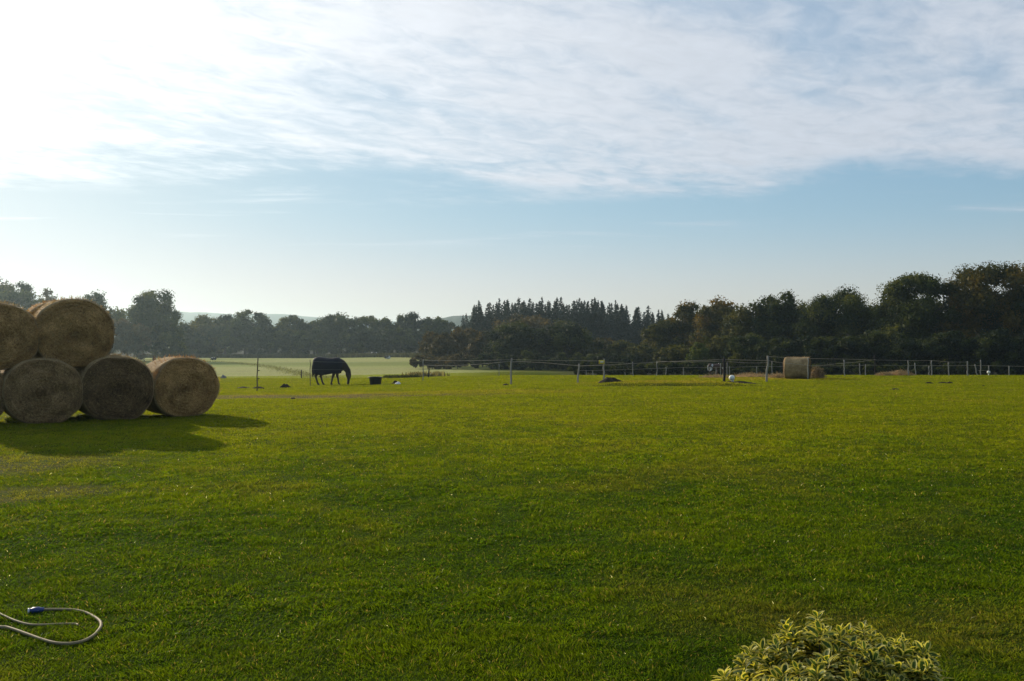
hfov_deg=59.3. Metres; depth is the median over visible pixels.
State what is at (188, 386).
hay bale
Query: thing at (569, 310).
spruce tree
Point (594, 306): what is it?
spruce tree
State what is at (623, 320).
spruce tree
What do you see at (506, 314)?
spruce tree
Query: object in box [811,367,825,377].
hay heap
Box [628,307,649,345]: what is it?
spruce tree
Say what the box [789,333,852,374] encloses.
shrub
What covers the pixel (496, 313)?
spruce tree
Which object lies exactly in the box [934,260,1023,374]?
broadleaf tree
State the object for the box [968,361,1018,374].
bramble bush
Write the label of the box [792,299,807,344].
broadleaf tree
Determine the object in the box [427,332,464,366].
bush
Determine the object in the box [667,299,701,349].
broadleaf tree
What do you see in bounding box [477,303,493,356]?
spruce tree
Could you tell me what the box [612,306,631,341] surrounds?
spruce tree
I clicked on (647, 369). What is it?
bramble bush
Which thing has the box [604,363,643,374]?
bramble bush
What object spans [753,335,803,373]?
shrub
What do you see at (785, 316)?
broadleaf tree
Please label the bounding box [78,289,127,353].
broadleaf tree
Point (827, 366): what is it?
bramble bush
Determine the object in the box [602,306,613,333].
spruce tree
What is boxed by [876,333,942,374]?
shrub
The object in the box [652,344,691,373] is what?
shrub
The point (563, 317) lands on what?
spruce tree
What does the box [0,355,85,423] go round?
hay bale
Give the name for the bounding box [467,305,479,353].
spruce tree
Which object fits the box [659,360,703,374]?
bramble bush
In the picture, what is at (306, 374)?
rough grass
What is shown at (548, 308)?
spruce tree
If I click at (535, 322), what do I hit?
broadleaf tree
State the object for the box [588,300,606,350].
spruce tree
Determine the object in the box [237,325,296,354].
broadleaf tree
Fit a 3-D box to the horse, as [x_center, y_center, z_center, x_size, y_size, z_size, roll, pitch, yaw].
[-10.129,1.712,50.492,2.208,1.592,0.752,0,0,0]
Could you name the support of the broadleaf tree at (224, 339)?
on the ground at (360, 365)
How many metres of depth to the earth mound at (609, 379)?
39.97 m
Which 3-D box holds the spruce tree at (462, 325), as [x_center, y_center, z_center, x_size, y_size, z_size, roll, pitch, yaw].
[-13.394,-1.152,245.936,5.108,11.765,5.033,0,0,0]
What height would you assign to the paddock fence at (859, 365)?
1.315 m
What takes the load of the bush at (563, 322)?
on the ground at (360, 365)
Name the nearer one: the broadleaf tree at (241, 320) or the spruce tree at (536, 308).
the spruce tree at (536, 308)
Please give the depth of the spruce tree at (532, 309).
234.13 m
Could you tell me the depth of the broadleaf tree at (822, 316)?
119.00 m
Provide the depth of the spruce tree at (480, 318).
233.14 m
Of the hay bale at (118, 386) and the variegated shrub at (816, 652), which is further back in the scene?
the hay bale at (118, 386)
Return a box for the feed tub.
[369,377,381,384]
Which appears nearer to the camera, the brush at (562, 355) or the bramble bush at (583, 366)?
the bramble bush at (583, 366)
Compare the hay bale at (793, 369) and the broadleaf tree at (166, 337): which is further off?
the broadleaf tree at (166, 337)
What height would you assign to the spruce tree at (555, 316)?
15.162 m
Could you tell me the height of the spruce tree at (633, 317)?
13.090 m
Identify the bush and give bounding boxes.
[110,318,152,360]
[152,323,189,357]
[414,331,441,359]
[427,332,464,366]
[448,326,477,365]
[465,329,490,366]
[481,319,551,363]
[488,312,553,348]
[538,321,605,364]
[544,318,589,352]
[567,360,612,374]
[592,337,613,351]
[595,339,637,365]
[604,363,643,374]
[624,343,659,363]
[630,359,674,374]
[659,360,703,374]
[693,360,736,374]
[726,359,768,374]
[750,363,783,374]
[811,361,830,372]
[816,359,851,374]
[845,360,894,374]
[877,358,920,374]
[906,362,942,374]
[942,359,982,374]
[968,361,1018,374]
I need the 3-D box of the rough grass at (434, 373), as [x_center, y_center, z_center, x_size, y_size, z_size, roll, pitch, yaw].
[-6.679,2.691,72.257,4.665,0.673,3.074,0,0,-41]
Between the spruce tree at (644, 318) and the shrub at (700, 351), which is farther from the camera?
the spruce tree at (644, 318)
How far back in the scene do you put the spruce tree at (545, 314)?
231.34 m
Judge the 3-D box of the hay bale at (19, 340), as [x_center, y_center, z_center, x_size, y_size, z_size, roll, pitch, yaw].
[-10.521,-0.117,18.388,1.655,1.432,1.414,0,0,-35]
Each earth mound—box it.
[598,377,622,382]
[725,381,755,383]
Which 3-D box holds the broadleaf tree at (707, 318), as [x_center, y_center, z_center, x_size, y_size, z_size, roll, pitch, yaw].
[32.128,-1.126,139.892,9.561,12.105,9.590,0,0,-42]
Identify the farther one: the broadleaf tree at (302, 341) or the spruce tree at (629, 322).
the broadleaf tree at (302, 341)
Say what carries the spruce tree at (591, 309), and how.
on the ground at (360, 365)
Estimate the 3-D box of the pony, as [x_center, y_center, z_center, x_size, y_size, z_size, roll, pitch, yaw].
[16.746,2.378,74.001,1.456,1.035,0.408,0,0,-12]
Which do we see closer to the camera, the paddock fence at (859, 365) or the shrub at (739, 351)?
the paddock fence at (859, 365)
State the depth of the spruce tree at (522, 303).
231.59 m
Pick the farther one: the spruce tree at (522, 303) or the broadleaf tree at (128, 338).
the spruce tree at (522, 303)
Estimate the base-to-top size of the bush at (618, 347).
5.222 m
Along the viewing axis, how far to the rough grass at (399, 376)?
66.84 m
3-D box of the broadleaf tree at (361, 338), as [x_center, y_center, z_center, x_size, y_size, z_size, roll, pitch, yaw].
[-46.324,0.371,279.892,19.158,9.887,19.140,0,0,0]
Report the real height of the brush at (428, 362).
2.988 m
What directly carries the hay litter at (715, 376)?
on the ground at (360, 365)
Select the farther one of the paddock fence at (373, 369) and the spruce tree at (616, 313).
the spruce tree at (616, 313)
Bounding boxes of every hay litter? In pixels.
[699,373,729,377]
[732,372,764,376]
[762,371,783,377]
[874,371,892,375]
[890,368,916,375]
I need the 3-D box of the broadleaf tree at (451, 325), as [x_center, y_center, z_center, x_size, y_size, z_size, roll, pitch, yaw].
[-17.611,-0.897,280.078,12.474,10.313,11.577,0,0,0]
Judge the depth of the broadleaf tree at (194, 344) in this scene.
271.97 m
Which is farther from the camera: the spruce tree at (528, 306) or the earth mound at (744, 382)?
the spruce tree at (528, 306)
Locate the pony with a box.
[707,363,722,374]
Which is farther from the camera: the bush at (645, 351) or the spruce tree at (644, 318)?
the spruce tree at (644, 318)
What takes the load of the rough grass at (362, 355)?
on the ground at (360, 365)
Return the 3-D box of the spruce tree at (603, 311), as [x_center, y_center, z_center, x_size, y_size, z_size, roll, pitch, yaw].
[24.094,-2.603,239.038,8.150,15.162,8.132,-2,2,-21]
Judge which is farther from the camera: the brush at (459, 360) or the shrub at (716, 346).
the brush at (459, 360)
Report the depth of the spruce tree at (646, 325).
239.36 m
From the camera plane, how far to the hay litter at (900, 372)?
60.58 m
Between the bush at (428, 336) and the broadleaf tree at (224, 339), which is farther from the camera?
the broadleaf tree at (224, 339)
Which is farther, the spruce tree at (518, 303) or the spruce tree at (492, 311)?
the spruce tree at (518, 303)
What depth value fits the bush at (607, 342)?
174.03 m
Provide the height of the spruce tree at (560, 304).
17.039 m
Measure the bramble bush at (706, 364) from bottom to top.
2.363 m
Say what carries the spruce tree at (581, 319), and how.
on the ground at (360, 365)
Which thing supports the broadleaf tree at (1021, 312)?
on the ground at (360, 365)
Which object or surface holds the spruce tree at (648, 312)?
on the ground at (360, 365)
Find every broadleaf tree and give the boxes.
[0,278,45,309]
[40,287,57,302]
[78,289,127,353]
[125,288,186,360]
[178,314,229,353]
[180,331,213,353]
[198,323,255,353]
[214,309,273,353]
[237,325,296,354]
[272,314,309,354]
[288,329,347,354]
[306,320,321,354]
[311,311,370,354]
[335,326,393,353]
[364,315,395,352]
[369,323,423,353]
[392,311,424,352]
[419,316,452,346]
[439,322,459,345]
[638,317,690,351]
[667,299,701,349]
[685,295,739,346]
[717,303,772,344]
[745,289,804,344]
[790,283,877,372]
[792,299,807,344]
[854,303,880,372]
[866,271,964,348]
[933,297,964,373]
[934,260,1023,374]
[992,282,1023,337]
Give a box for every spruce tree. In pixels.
[459,315,466,343]
[464,314,468,327]
[466,305,477,335]
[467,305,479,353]
[474,306,485,357]
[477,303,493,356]
[489,305,494,329]
[492,302,501,338]
[499,300,508,321]
[501,302,510,322]
[509,303,516,317]
[514,297,520,314]
[518,302,524,316]
[522,303,527,317]
[526,303,531,316]
[529,302,536,327]
[534,303,539,316]
[539,303,543,316]
[541,304,549,326]
[546,300,551,321]
[549,302,561,325]
[557,297,563,315]
[561,306,568,320]
[566,305,571,319]
[569,301,579,322]
[574,301,591,352]
[583,301,595,345]
[587,302,606,349]
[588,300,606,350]
[589,299,600,339]
[600,303,612,332]
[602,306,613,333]
[603,303,618,341]
[612,300,616,318]
[612,303,618,332]
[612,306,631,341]
[614,304,629,340]
[620,308,636,344]
[626,309,633,340]
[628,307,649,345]
[630,310,639,337]
[641,312,646,324]
[642,310,650,338]
[645,305,651,319]
[649,312,656,323]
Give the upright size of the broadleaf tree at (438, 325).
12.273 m
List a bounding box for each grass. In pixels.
[134,352,429,357]
[145,359,346,377]
[383,374,419,377]
[402,371,449,376]
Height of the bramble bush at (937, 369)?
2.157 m
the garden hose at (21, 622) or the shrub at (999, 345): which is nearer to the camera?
the garden hose at (21, 622)
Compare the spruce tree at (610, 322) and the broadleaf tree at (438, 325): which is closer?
the spruce tree at (610, 322)
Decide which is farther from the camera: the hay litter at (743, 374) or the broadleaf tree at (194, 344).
the broadleaf tree at (194, 344)
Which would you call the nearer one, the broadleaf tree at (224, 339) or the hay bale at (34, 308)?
the hay bale at (34, 308)
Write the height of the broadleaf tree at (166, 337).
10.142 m
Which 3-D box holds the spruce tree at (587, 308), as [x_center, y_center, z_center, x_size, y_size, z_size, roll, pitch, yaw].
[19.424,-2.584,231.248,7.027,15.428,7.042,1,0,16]
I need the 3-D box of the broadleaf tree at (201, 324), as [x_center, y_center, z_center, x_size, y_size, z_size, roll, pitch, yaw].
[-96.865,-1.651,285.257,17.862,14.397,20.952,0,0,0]
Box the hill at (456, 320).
[417,315,470,330]
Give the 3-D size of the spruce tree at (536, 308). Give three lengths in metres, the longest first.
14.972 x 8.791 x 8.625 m
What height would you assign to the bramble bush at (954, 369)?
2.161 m
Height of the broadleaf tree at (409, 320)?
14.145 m
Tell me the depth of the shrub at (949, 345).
96.45 m
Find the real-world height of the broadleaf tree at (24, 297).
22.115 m
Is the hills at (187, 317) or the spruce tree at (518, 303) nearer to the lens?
the spruce tree at (518, 303)
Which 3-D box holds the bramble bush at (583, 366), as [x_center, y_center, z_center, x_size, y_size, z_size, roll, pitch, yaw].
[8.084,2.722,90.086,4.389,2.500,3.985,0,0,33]
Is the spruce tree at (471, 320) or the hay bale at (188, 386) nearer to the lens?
the hay bale at (188, 386)
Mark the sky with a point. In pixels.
(380, 159)
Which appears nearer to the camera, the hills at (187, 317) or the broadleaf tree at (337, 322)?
the broadleaf tree at (337, 322)
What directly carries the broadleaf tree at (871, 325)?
on the ground at (360, 365)
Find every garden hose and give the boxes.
[0,607,102,644]
[0,613,78,625]
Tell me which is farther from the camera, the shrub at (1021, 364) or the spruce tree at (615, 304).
the spruce tree at (615, 304)
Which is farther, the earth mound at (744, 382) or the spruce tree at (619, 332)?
the spruce tree at (619, 332)
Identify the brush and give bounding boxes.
[409,355,444,368]
[434,350,478,368]
[470,347,514,369]
[506,346,557,369]
[545,348,585,369]
[584,352,624,366]
[610,355,654,367]
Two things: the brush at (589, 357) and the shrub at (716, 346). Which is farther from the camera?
the brush at (589, 357)
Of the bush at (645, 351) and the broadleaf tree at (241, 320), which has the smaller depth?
the bush at (645, 351)
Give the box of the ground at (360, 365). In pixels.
[0,347,1023,680]
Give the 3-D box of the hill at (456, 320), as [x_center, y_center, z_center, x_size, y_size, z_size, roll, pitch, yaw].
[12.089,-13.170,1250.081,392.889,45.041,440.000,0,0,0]
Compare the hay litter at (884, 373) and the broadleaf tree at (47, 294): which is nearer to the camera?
the hay litter at (884, 373)
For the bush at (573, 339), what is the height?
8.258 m
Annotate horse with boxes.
[312,357,350,384]
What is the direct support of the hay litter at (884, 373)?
on the ground at (360, 365)
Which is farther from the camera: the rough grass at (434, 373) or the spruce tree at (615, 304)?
the spruce tree at (615, 304)
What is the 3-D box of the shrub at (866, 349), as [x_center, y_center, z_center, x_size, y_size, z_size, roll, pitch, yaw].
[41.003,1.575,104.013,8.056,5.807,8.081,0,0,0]
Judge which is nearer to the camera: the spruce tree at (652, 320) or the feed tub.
the feed tub
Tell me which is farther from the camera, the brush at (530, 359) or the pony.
the brush at (530, 359)
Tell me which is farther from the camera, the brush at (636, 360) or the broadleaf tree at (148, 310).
the broadleaf tree at (148, 310)
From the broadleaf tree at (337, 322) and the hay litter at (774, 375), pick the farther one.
the broadleaf tree at (337, 322)
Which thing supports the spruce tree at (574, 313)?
on the ground at (360, 365)
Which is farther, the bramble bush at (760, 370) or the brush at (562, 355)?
the brush at (562, 355)
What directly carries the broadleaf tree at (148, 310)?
on the ground at (360, 365)
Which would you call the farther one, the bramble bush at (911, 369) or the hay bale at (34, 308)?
the bramble bush at (911, 369)
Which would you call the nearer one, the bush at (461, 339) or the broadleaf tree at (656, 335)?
the broadleaf tree at (656, 335)
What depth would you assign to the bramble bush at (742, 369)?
94.86 m
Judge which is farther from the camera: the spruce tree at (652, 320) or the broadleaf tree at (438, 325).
the broadleaf tree at (438, 325)
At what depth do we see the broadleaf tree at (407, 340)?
274.72 m
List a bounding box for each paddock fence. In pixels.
[209,358,510,390]
[510,355,980,383]
[580,363,1009,374]
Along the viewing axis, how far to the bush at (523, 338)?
148.01 m
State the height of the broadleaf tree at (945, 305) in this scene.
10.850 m
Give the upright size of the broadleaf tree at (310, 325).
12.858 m
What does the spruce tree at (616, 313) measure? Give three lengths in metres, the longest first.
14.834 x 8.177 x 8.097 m
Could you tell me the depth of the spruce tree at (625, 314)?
231.56 m
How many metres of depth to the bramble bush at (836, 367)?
95.22 m
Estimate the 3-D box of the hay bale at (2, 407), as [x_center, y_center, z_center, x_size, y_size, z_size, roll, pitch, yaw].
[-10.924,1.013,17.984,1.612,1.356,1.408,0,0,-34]
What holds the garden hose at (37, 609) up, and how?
on the ground at (360, 365)
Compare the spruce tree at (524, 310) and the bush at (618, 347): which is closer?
the bush at (618, 347)
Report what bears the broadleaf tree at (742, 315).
on the ground at (360, 365)
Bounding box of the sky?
[0,0,1023,323]
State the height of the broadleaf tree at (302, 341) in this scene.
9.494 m
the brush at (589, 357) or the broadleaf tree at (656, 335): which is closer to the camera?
the brush at (589, 357)
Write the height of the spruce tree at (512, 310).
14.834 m
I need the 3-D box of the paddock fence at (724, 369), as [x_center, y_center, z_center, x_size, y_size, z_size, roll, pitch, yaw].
[13.019,1.663,54.490,36.900,1.694,14.903,0,0,-41]
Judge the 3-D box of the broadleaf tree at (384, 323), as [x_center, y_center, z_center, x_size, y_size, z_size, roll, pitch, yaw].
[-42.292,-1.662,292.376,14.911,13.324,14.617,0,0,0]
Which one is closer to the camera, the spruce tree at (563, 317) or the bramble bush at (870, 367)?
the bramble bush at (870, 367)
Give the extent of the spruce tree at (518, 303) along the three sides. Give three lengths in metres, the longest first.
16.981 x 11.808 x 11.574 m
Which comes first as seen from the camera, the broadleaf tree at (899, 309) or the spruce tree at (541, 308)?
the broadleaf tree at (899, 309)
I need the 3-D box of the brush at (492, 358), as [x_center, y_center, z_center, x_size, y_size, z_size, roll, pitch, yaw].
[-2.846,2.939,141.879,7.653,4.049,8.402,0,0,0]
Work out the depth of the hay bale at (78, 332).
18.68 m
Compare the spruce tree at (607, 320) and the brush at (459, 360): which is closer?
the brush at (459, 360)
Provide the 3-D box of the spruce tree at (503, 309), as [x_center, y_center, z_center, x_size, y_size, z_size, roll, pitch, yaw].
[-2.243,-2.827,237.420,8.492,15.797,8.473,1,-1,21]
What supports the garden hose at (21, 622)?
on the ground at (360, 365)
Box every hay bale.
[0,300,41,369]
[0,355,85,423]
[0,370,5,415]
[28,298,62,356]
[33,296,115,367]
[77,353,158,419]
[146,354,222,416]
[783,356,811,378]
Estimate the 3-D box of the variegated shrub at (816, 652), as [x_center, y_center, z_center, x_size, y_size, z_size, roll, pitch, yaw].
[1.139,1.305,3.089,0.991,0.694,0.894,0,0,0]
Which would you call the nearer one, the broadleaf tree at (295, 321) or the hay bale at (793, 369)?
the hay bale at (793, 369)
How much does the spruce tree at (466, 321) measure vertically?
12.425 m
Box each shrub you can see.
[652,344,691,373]
[684,342,709,374]
[701,334,736,369]
[711,610,954,680]
[722,333,771,368]
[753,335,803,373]
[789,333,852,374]
[832,330,894,374]
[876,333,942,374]
[915,330,984,374]
[954,327,1023,374]
[1013,332,1023,374]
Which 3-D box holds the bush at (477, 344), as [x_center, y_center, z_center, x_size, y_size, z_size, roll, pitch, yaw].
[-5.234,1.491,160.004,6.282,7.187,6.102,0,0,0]
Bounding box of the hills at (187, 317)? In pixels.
[114,311,982,336]
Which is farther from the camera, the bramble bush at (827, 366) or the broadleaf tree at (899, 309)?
the broadleaf tree at (899, 309)

